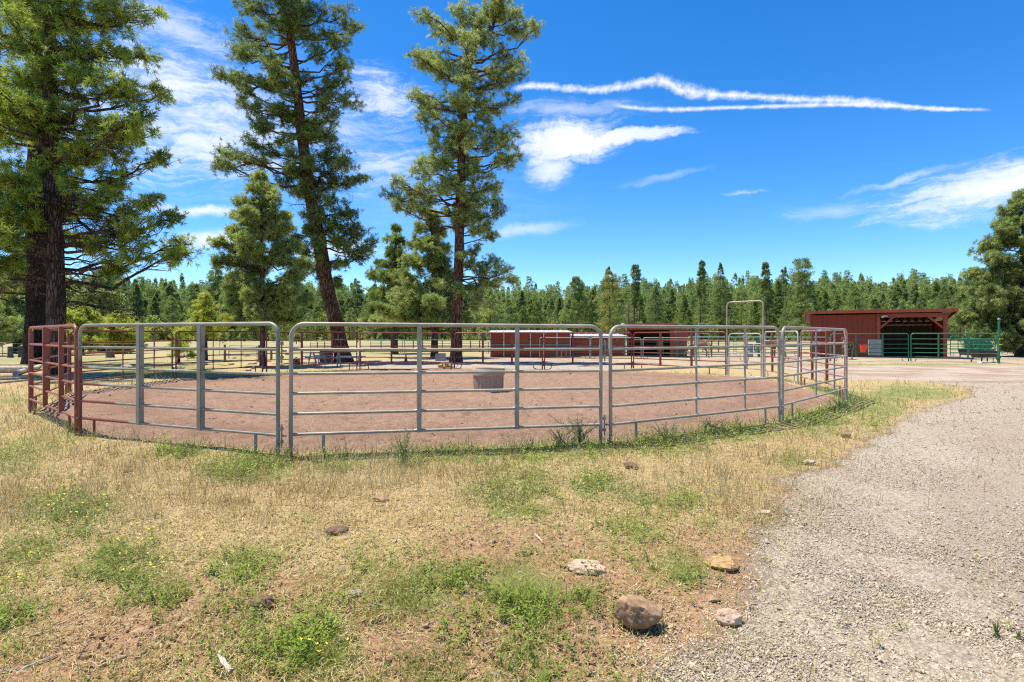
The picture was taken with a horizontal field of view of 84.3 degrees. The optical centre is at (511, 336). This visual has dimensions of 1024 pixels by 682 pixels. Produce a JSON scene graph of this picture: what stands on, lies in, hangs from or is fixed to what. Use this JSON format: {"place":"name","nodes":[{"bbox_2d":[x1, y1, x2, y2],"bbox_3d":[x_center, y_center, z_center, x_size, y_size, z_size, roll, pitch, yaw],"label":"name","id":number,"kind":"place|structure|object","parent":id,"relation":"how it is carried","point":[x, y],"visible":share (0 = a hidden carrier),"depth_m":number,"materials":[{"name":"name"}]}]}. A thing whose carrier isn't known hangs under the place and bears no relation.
{"place":"outdoors","nodes":[
{"label":"outdoors","id":0,"kind":"place"},
{"bbox_2d":[0,333,1023,681],"bbox_3d":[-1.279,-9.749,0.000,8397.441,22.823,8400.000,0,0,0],"label":"ground","id":1,"kind":"structure","parent":0,"point":[986,373],"depth_m":5.25,"materials":[{"name":"beige soil"}]},
{"bbox_2d":[0,299,22,335],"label":"bush","id":2,"kind":"object","parent":1,"relation":"on","point":[8,324],"visible":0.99,"depth_m":41.03,"materials":[{"name":"green plant"}]},
{"bbox_2d":[0,246,25,352],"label":"young pine","id":3,"kind":"object","parent":1,"relation":"on","point":[17,311],"visible":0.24,"depth_m":47.28,"materials":[{"name":"green plant"}]},
{"bbox_2d":[0,366,27,372],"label":"log","id":4,"kind":"object","parent":1,"relation":"on","point":[6,369],"visible":0.65,"depth_m":22.17,"materials":[{"name":"wood"}]},
{"bbox_2d":[0,653,57,673],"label":"stick","id":5,"kind":"object","parent":1,"relation":"on","point":[26,667],"visible":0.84,"depth_m":2.44,"materials":[{"name":"brown wood"}]},
{"bbox_2d":[0,0,86,363],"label":"ponderosa pine","id":6,"kind":"object","parent":1,"relation":"on","point":[35,314],"visible":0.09,"depth_m":29.27,"materials":[{"name":"green plant"}]},
{"bbox_2d":[32,328,69,408],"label":"corral panel","id":7,"kind":"object","parent":1,"relation":"on","point":[49,367],"visible":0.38,"depth_m":11.72,"materials":[{"name":"red paint"}]},
{"bbox_2d":[28,324,78,435],"bbox_3d":[-7.403,0.621,9.062,3.626,1.594,0.063,0,0,41],"label":"corral panel","id":8,"kind":"object","parent":1,"relation":"on","point":[45,376],"visible":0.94,"depth_m":8.53,"materials":[{"name":"red paint"}]},
{"bbox_2d":[66,305,109,354],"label":"bush","id":9,"kind":"object","parent":1,"relation":"on","point":[76,317],"visible":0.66,"depth_m":42.70,"materials":[{"name":"green plant"}]},
{"bbox_2d":[66,269,134,351],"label":"young pine","id":10,"kind":"object","parent":1,"relation":"on","point":[106,281],"visible":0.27,"depth_m":51.12,"materials":[{"name":"green plant"}]},
{"bbox_2d":[0,0,207,374],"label":"ponderosa pine","id":11,"kind":"object","parent":1,"relation":"on","point":[53,168],"visible":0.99,"depth_m":21.11,"materials":[{"name":"green plant"}]},
{"bbox_2d":[69,330,174,391],"bbox_3d":[-11.100,0.632,16.396,0.059,1.602,4.444,0,0,0],"label":"corral panel","id":12,"kind":"object","parent":1,"relation":"on","point":[122,359],"visible":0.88,"depth_m":16.12,"materials":[{"name":"red paint"}]},
{"bbox_2d":[99,310,150,353],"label":"bush","id":13,"kind":"object","parent":1,"relation":"on","point":[117,336],"visible":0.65,"depth_m":46.32,"materials":[{"name":"green plant"}]},
{"bbox_2d":[130,283,149,339],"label":"pine tree","id":14,"kind":"object","parent":1,"relation":"on","point":[136,293],"visible":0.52,"depth_m":159.80,"materials":[{"name":"green plant"}]},
{"bbox_2d":[144,296,165,340],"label":"pine tree","id":15,"kind":"object","parent":1,"relation":"on","point":[154,305],"visible":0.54,"depth_m":154.61,"materials":[{"name":"green plant"}]},
{"bbox_2d":[158,282,182,339],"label":"pine tree","id":16,"kind":"object","parent":1,"relation":"on","point":[167,288],"visible":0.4,"depth_m":164.19,"materials":[{"name":"green plant"}]},
{"bbox_2d":[160,297,183,336],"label":"pine tree","id":17,"kind":"object","parent":1,"relation":"on","point":[171,304],"visible":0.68,"depth_m":153.25,"materials":[{"name":"green plant"}]},
{"bbox_2d":[164,327,196,362],"bbox_3d":[-18.162,0.457,31.158,2.180,2.075,1.519,0,0,22],"label":"pine sapling","id":18,"kind":"object","parent":1,"relation":"on","point":[181,335],"visible":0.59,"depth_m":30.97,"materials":[{"name":"green plant"}]},
{"bbox_2d":[78,322,286,456],"bbox_3d":[-4.332,0.628,7.200,3.732,1.602,0.062,0,0,22],"label":"corral panel","id":19,"kind":"object","parent":1,"relation":"on","point":[200,371],"visible":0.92,"depth_m":7.06,"materials":[{"name":"grey paint"}]},
{"bbox_2d":[182,282,202,335],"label":"pine tree","id":20,"kind":"object","parent":1,"relation":"on","point":[193,287],"visible":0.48,"depth_m":175.30,"materials":[{"name":"green plant"}]},
{"bbox_2d":[170,291,235,359],"bbox_3d":[-18.531,-0.629,33.961,3.578,4.248,2.677,0,0,0],"label":"pine sapling","id":21,"kind":"object","parent":1,"relation":"on","point":[203,314],"visible":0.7,"depth_m":33.70,"materials":[{"name":"green plant"}]},
{"bbox_2d":[201,267,223,311],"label":"pine tree","id":22,"kind":"object","parent":1,"relation":"on","point":[215,281],"visible":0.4,"depth_m":195.65,"materials":[{"name":"green plant"}]},
{"bbox_2d":[175,331,265,378],"bbox_3d":[-10.154,0.618,19.886,0.056,1.602,3.189,0,0,35],"label":"corral panel","id":23,"kind":"object","parent":1,"relation":"on","point":[213,355],"visible":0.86,"depth_m":19.85,"materials":[{"name":"red paint"}]},
{"bbox_2d":[249,594,273,608],"bbox_3d":[-1.325,1.408,2.986,0.134,0.078,0.091,-2,-7,8],"label":"earth clod","id":24,"kind":"object","parent":1,"relation":"on","point":[269,599],"visible":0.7,"depth_m":2.97,"materials":[{"name":"brown soil"}]},
{"bbox_2d":[205,168,318,366],"bbox_3d":[-11.653,-3.201,26.789,5.269,9.375,3.993,0,0,29],"label":"young pine","id":25,"kind":"object","parent":1,"relation":"on","point":[245,286],"visible":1,"depth_m":26.17,"materials":[{"name":"green plant"}]},
{"bbox_2d":[208,0,378,361],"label":"ponderosa pine","id":26,"kind":"object","parent":1,"relation":"on","point":[290,25],"visible":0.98,"depth_m":31.39,"materials":[{"name":"green plant"}]},
{"bbox_2d":[266,331,357,371],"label":"corral panel","id":27,"kind":"object","parent":1,"relation":"on","point":[331,346],"visible":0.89,"depth_m":22.60,"materials":[{"name":"red paint"}]},
{"bbox_2d":[307,305,327,340],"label":"pine tree","id":28,"kind":"object","parent":1,"relation":"on","point":[316,310],"visible":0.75,"depth_m":174.38,"materials":[{"name":"green plant"}]},
{"bbox_2d":[325,526,348,534],"bbox_3d":[-1.265,1.404,4.085,0.173,0.061,0.132,0,0,-11],"label":"rock","id":29,"kind":"object","parent":1,"relation":"on","point":[342,530],"visible":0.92,"depth_m":4.05,"materials":[{"name":"brown stone"}]},
{"bbox_2d":[341,297,358,330],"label":"pine tree","id":30,"kind":"object","parent":1,"relation":"on","point":[349,301],"visible":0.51,"depth_m":206.53,"materials":[{"name":"green plant"}]},
{"bbox_2d":[346,278,364,333],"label":"pine tree","id":31,"kind":"object","parent":1,"relation":"on","point":[353,293],"visible":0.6,"depth_m":222.18,"materials":[{"name":"green plant"}]},
{"bbox_2d":[8,459,716,651],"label":"wildflowers","id":32,"kind":"object","parent":1,"relation":"on","point":[201,538],"visible":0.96,"depth_m":3.79,"materials":[{"name":"yellow plant"}]},
{"bbox_2d":[358,223,409,353],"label":"young pine","id":33,"kind":"object","parent":1,"relation":"on","point":[383,268],"visible":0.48,"depth_m":45.81,"materials":[{"name":"green plant"}]},
{"bbox_2d":[388,425,417,465],"bbox_3d":[-1.182,1.223,6.315,0.326,0.440,0.312,0,0,-38],"label":"tall weed","id":34,"kind":"object","parent":1,"relation":"on","point":[404,447],"visible":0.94,"depth_m":6.32,"materials":[{"name":"green plant"}]},
{"bbox_2d":[359,332,451,368],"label":"corral panel","id":35,"kind":"object","parent":1,"relation":"on","point":[391,357],"visible":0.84,"depth_m":24.30,"materials":[{"name":"red paint"}]},
{"bbox_2d":[0,373,830,681],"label":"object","id":36,"kind":"object","parent":1,"relation":"on","point":[380,619],"visible":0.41,"depth_m":2.77,"materials":[{"name":"yellow plant"}]},
{"bbox_2d":[367,207,481,356],"bbox_3d":[-5.928,-3.533,37.142,7.881,10.052,5.658,0,0,33],"label":"young pine","id":37,"kind":"object","parent":1,"relation":"on","point":[434,306],"visible":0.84,"depth_m":36.17,"materials":[{"name":"green plant"}]},
{"bbox_2d":[288,322,608,455],"bbox_3d":[-0.658,0.640,7.034,3.990,1.602,0.061,0,0,-13],"label":"corral panel","id":38,"kind":"object","parent":1,"relation":"on","point":[419,372],"visible":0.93,"depth_m":6.96,"materials":[{"name":"metal"}]},
{"bbox_2d":[377,0,544,362],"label":"ponderosa pine","id":39,"kind":"object","parent":1,"relation":"on","point":[464,204],"visible":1,"depth_m":30.59,"materials":[{"name":"green plant"}]},
{"bbox_2d":[1,313,961,339],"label":"light woods","id":40,"kind":"object","parent":1,"relation":"on","point":[159,328],"visible":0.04,"depth_m":166.62,"materials":[{"name":"green plant"}]},
{"bbox_2d":[472,367,504,392],"bbox_3d":[-0.627,1.163,15.100,0.880,0.635,0.880,0,0,-11],"label":"stock tub","id":41,"kind":"object","parent":1,"relation":"on","point":[488,380],"visible":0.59,"depth_m":14.76,"materials":[{"name":"grey plastic"}]},
{"bbox_2d":[474,290,505,337],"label":"pine tree","id":42,"kind":"object","parent":1,"relation":"on","point":[488,310],"visible":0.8,"depth_m":139.16,"materials":[{"name":"green plant"}]},
{"bbox_2d":[5,266,988,340],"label":"forest","id":43,"kind":"object","parent":1,"relation":"on","point":[867,288],"depth_m":257.05,"materials":[{"name":"green plant"}]},
{"bbox_2d":[454,332,543,368],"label":"corral panel","id":44,"kind":"object","parent":1,"relation":"on","point":[511,346],"visible":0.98,"depth_m":24.26,"materials":[{"name":"red paint"}]},
{"bbox_2d":[498,298,518,329],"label":"pine tree","id":45,"kind":"object","parent":1,"relation":"on","point":[507,307],"visible":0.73,"depth_m":190.41,"materials":[{"name":"green plant"}]},
{"bbox_2d":[0,403,1020,681],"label":"weeds","id":46,"kind":"object","parent":1,"relation":"on","point":[332,627],"visible":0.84,"depth_m":3.22,"materials":[{"name":"green plant"}]},
{"bbox_2d":[0,358,1023,681],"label":"green grass","id":47,"kind":"structure","parent":1,"relation":"on","point":[330,652],"depth_m":3.32,"materials":[{"name":"green plant"}]},
{"bbox_2d":[489,330,571,356],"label":"stall shed","id":48,"kind":"structure","parent":1,"relation":"on","point":[521,342],"depth_m":39.30,"materials":[{"name":"red metal"}]},
{"bbox_2d":[530,300,543,329],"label":"pine tree","id":49,"kind":"object","parent":1,"relation":"on","point":[537,311],"visible":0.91,"depth_m":194.61,"materials":[{"name":"green plant"}]},
{"bbox_2d":[547,423,576,449],"bbox_3d":[0.628,1.270,7.194,0.397,0.301,0.382,0,0,6],"label":"tall weed","id":50,"kind":"object","parent":1,"relation":"on","point":[558,437],"visible":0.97,"depth_m":7.22,"materials":[{"name":"green plant"}]},
{"bbox_2d":[539,337,589,358],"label":"corral panel","id":51,"kind":"object","parent":1,"relation":"on","point":[555,341],"visible":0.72,"depth_m":36.39,"materials":[{"name":"green paint"}]},
{"bbox_2d":[558,297,577,333],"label":"pine tree","id":52,"kind":"object","parent":1,"relation":"on","point":[569,306],"visible":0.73,"depth_m":159.33,"materials":[{"name":"green plant"}]},
{"bbox_2d":[548,414,599,444],"bbox_3d":[0.864,1.188,7.401,0.660,0.452,0.629,0,0,20],"label":"tall weed","id":53,"kind":"object","parent":1,"relation":"on","point":[578,432],"visible":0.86,"depth_m":7.33,"materials":[{"name":"green plant"}]},
{"bbox_2d":[566,276,587,333],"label":"pine tree","id":54,"kind":"object","parent":1,"relation":"on","point":[574,292],"visible":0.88,"depth_m":195.94,"materials":[{"name":"green plant"}]},
{"bbox_2d":[567,559,606,574],"bbox_3d":[0.455,1.413,3.441,0.244,0.089,0.158,0,0,18],"label":"rock","id":55,"kind":"object","parent":1,"relation":"on","point":[575,565],"visible":0.82,"depth_m":3.40,"materials":[{"name":"beige stone"}]},
{"bbox_2d":[544,332,632,369],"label":"corral panel","id":56,"kind":"object","parent":1,"relation":"on","point":[572,346],"visible":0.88,"depth_m":23.62,"materials":[{"name":"red paint"}]},
{"bbox_2d":[583,288,603,333],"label":"pine tree","id":57,"kind":"object","parent":1,"relation":"on","point":[591,296],"visible":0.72,"depth_m":198.03,"materials":[{"name":"green plant"}]},
{"bbox_2d":[571,334,627,355],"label":"stall shed","id":58,"kind":"structure","parent":1,"relation":"on","point":[614,342],"depth_m":40.20,"materials":[{"name":"red"}]},
{"bbox_2d":[592,266,627,333],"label":"pine tree","id":59,"kind":"object","parent":1,"relation":"on","point":[613,282],"visible":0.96,"depth_m":149.47,"materials":[{"name":"green plant"}]},
{"bbox_2d":[591,337,641,358],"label":"corral panel","id":60,"kind":"object","parent":1,"relation":"on","point":[616,345],"visible":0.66,"depth_m":35.82,"materials":[{"name":"green paint"}]},
{"bbox_2d":[629,264,641,322],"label":"pine tree","id":61,"kind":"object","parent":1,"relation":"on","point":[635,290],"visible":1,"depth_m":171.07,"materials":[{"name":"green plant"}]},
{"bbox_2d":[613,594,662,628],"bbox_3d":[0.624,1.364,2.784,0.214,0.185,0.177,0,0,33],"label":"rock","id":62,"kind":"object","parent":1,"relation":"on","point":[647,612],"visible":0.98,"depth_m":2.73,"materials":[{"name":"brown stone"}]},
{"bbox_2d":[631,293,648,322],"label":"pine tree","id":63,"kind":"object","parent":1,"relation":"on","point":[642,310],"visible":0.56,"depth_m":213.29,"materials":[{"name":"green plant"}]},
{"bbox_2d":[621,323,690,356],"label":"horse shed","id":64,"kind":"structure","parent":1,"relation":"on","point":[648,342],"depth_m":40.93,"materials":[{"name":"red"}]},
{"bbox_2d":[645,286,668,322],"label":"pine tree","id":65,"kind":"object","parent":1,"relation":"on","point":[655,295],"visible":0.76,"depth_m":157.72,"materials":[{"name":"green plant"}]},
{"bbox_2d":[647,420,683,444],"bbox_3d":[2.062,1.273,7.620,0.480,0.314,0.526,0,0,-21],"label":"tall weed","id":66,"kind":"object","parent":1,"relation":"on","point":[666,434],"visible":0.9,"depth_m":7.59,"materials":[{"name":"green plant"}]},
{"bbox_2d":[643,337,694,359],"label":"corral panel","id":67,"kind":"object","parent":1,"relation":"on","point":[670,349],"visible":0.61,"depth_m":34.90,"materials":[{"name":"green paint"}]},
{"bbox_2d":[633,331,725,374],"bbox_3d":[6.342,0.629,21.660,0.060,1.602,4.148,0,0,-41],"label":"corral panel","id":68,"kind":"object","parent":1,"relation":"on","point":[660,353],"visible":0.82,"depth_m":21.47,"materials":[{"name":"red paint"}]},
{"bbox_2d":[673,294,691,339],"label":"pine tree","id":69,"kind":"object","parent":1,"relation":"on","point":[684,302],"visible":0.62,"depth_m":200.25,"materials":[{"name":"green plant"}]},
{"bbox_2d":[608,325,783,443],"bbox_3d":[2.877,0.639,8.368,3.704,1.602,0.057,0,0,-30],"label":"corral panel","id":70,"kind":"object","parent":1,"relation":"on","point":[779,346],"visible":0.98,"depth_m":8.25,"materials":[{"name":"metal"}]},
{"bbox_2d":[693,260,708,339],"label":"pine tree","id":71,"kind":"object","parent":1,"relation":"on","point":[700,292],"visible":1,"depth_m":164.19,"materials":[{"name":"green plant"}]},
{"bbox_2d":[691,299,710,339],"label":"pine tree","id":72,"kind":"object","parent":1,"relation":"on","point":[702,320],"visible":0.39,"depth_m":194.07,"materials":[{"name":"green plant"}]},
{"bbox_2d":[711,262,729,339],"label":"pine tree","id":73,"kind":"object","parent":1,"relation":"on","point":[720,291],"visible":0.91,"depth_m":167.58,"materials":[{"name":"green plant"}]},
{"bbox_2d":[697,337,743,360],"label":"corral panel","id":74,"kind":"object","parent":1,"relation":"on","point":[718,349],"visible":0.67,"depth_m":33.94,"materials":[{"name":"green paint"}]},
{"bbox_2d":[703,555,738,570],"bbox_3d":[1.287,1.387,3.490,0.208,0.067,0.154,0,0,22],"label":"rock","id":75,"kind":"object","parent":1,"relation":"on","point":[730,561],"visible":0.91,"depth_m":3.45,"materials":[{"name":"brown stone"}]},
{"bbox_2d":[716,302,738,336],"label":"pine tree","id":76,"kind":"object","parent":1,"relation":"on","point":[730,308],"visible":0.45,"depth_m":193.25,"materials":[{"name":"green plant"}]},
{"bbox_2d":[715,608,742,626],"bbox_3d":[1.076,1.414,2.822,0.119,0.105,0.116,0,0,45],"label":"rock","id":77,"kind":"object","parent":1,"relation":"on","point":[726,616],"visible":0.84,"depth_m":2.80,"materials":[{"name":"white stone"}]},
{"bbox_2d":[726,300,763,376],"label":"pipe arch","id":78,"kind":"structure","parent":1,"relation":"on","point":[762,336],"depth_m":19.50,"materials":[{"name":"metal"}]},
{"bbox_2d":[728,333,761,376],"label":"pen gate","id":79,"kind":"structure","parent":78,"relation":"attached to","point":[747,353],"depth_m":19.55,"materials":[{"name":"metal"}]},
{"bbox_2d":[746,299,769,339],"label":"pine tree","id":80,"kind":"object","parent":1,"relation":"on","point":[755,306],"visible":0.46,"depth_m":201.27,"materials":[{"name":"green plant"}]},
{"bbox_2d":[756,262,775,339],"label":"pine tree","id":81,"kind":"object","parent":1,"relation":"on","point":[764,286],"visible":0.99,"depth_m":161.92,"materials":[{"name":"green plant"}]},
{"bbox_2d":[760,288,780,338],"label":"pine tree","id":82,"kind":"object","parent":1,"relation":"on","point":[769,322],"visible":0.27,"depth_m":200.10,"materials":[{"name":"green plant"}]},
{"bbox_2d":[769,296,787,327],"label":"pine tree","id":83,"kind":"object","parent":1,"relation":"on","point":[777,299],"visible":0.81,"depth_m":195.50,"materials":[{"name":"green plant"}]},
{"bbox_2d":[764,331,798,383],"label":"corral panel","id":84,"kind":"object","parent":1,"relation":"on","point":[772,349],"visible":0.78,"depth_m":18.39,"materials":[{"name":"red paint"}]},
{"bbox_2d":[775,266,790,338],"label":"pine tree","id":85,"kind":"object","parent":1,"relation":"on","point":[784,278],"visible":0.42,"depth_m":207.66,"materials":[{"name":"green plant"}]},
{"bbox_2d":[774,287,806,339],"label":"pine tree","id":86,"kind":"object","parent":1,"relation":"on","point":[789,294],"visible":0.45,"depth_m":188.84,"materials":[{"name":"green plant"}]},
{"bbox_2d":[784,287,814,336],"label":"pine tree","id":87,"kind":"object","parent":1,"relation":"on","point":[798,291],"visible":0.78,"depth_m":157.48,"materials":[{"name":"green plant"}]},
{"bbox_2d":[787,257,816,324],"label":"pine tree","id":88,"kind":"object","parent":1,"relation":"on","point":[805,275],"visible":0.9,"depth_m":158.56,"materials":[{"name":"green plant"}]},
{"bbox_2d":[785,337,829,360],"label":"corral panel","id":89,"kind":"object","parent":1,"relation":"on","point":[805,349],"visible":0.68,"depth_m":33.21,"materials":[{"name":"green paint"}]},
{"bbox_2d":[781,326,847,420],"bbox_3d":[5.908,0.629,10.873,0.057,1.602,4.231,0,0,43],"label":"corral panel","id":90,"kind":"object","parent":1,"relation":"on","point":[815,359],"visible":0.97,"depth_m":10.72,"materials":[{"name":"metal"}]},
{"bbox_2d":[800,330,844,398],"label":"corral panel","id":91,"kind":"object","parent":1,"relation":"on","point":[826,363],"visible":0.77,"depth_m":14.20,"materials":[{"name":"red paint"}]},
{"bbox_2d":[818,395,863,413],"bbox_3d":[6.221,1.257,10.621,0.770,0.362,0.783,0,0,0],"label":"tall weed","id":92,"kind":"object","parent":1,"relation":"on","point":[839,404],"visible":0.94,"depth_m":10.59,"materials":[{"name":"green plant"}]},
{"bbox_2d":[839,286,868,309],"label":"pine tree","id":93,"kind":"object","parent":1,"relation":"on","point":[855,290],"visible":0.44,"depth_m":170.33,"materials":[{"name":"green plant"}]},
{"bbox_2d":[830,333,908,360],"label":"corral panel","id":94,"kind":"object","parent":1,"relation":"on","point":[856,348],"visible":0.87,"depth_m":32.47,"materials":[{"name":"green paint"}]},
{"bbox_2d":[868,340,881,354],"bbox_3d":[21.199,0.656,32.990,0.820,0.910,0.060,0,0,0],"label":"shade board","id":95,"kind":"object","parent":94,"relation":"attached to","point":[874,343],"visible":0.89,"depth_m":32.98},
{"bbox_2d":[804,308,958,358],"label":"horse shed","id":96,"kind":"structure","parent":1,"relation":"on","point":[911,321],"depth_m":39.25,"materials":[{"name":"red wood"}]},
{"bbox_2d":[886,283,908,308],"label":"pine tree","id":97,"kind":"object","parent":1,"relation":"on","point":[897,292],"visible":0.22,"depth_m":171.40,"materials":[{"name":"green plant"}]},
{"bbox_2d":[908,283,920,308],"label":"pine tree","id":98,"kind":"object","parent":1,"relation":"on","point":[913,292],"visible":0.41,"depth_m":171.92,"materials":[{"name":"green plant"}]},
{"bbox_2d":[933,285,958,335],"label":"pine tree","id":99,"kind":"object","parent":1,"relation":"on","point":[941,300],"visible":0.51,"depth_m":164.54,"materials":[{"name":"green plant"}]},
{"bbox_2d":[910,333,997,362],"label":"corral panel","id":100,"kind":"object","parent":1,"relation":"on","point":[938,348],"visible":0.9,"depth_m":31.13,"materials":[{"name":"green paint"}]},
{"bbox_2d":[947,290,973,340],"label":"pine tree","id":101,"kind":"object","parent":1,"relation":"on","point":[958,298],"visible":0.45,"depth_m":149.80,"materials":[{"name":"green plant"}]},
{"bbox_2d":[958,338,983,358],"bbox_3d":[28.802,0.789,35.500,1.110,1.320,0.730,0,0,-6],"label":"hay feeder","id":102,"kind":"object","parent":1,"relation":"on","point":[961,351],"visible":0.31,"depth_m":35.44,"materials":[{"name":"green metal"}]},
{"bbox_2d":[970,338,996,361],"bbox_3d":[25.911,0.774,31.000,1.110,1.320,0.730,0,0,-6],"label":"hay feeder","id":103,"kind":"object","parent":1,"relation":"on","point":[981,356],"visible":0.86,"depth_m":30.79,"materials":[{"name":"green metal"}]},
{"bbox_2d":[948,188,1023,356],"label":"ponderosa pine","id":104,"kind":"object","parent":1,"relation":"on","point":[999,288],"visible":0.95,"depth_m":39.77,"materials":[{"name":"green plant"}]},
{"bbox_2d":[0,374,1023,681],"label":"dry grass","id":105,"kind":"structure","parent":0,"point":[400,468],"depth_m":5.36,"materials":[{"name":"beige plant"}]},
{"bbox_2d":[0,0,1023,302],"label":"sky","id":106,"kind":"structure","parent":0,"point":[880,140],"materials":[{"name":"blue"}]},
{"bbox_2d":[480,381,1023,681],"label":"gravel","id":107,"kind":"structure","parent":0,"point":[954,639],"depth_m":2.97,"materials":[{"name":"grey gravel"}]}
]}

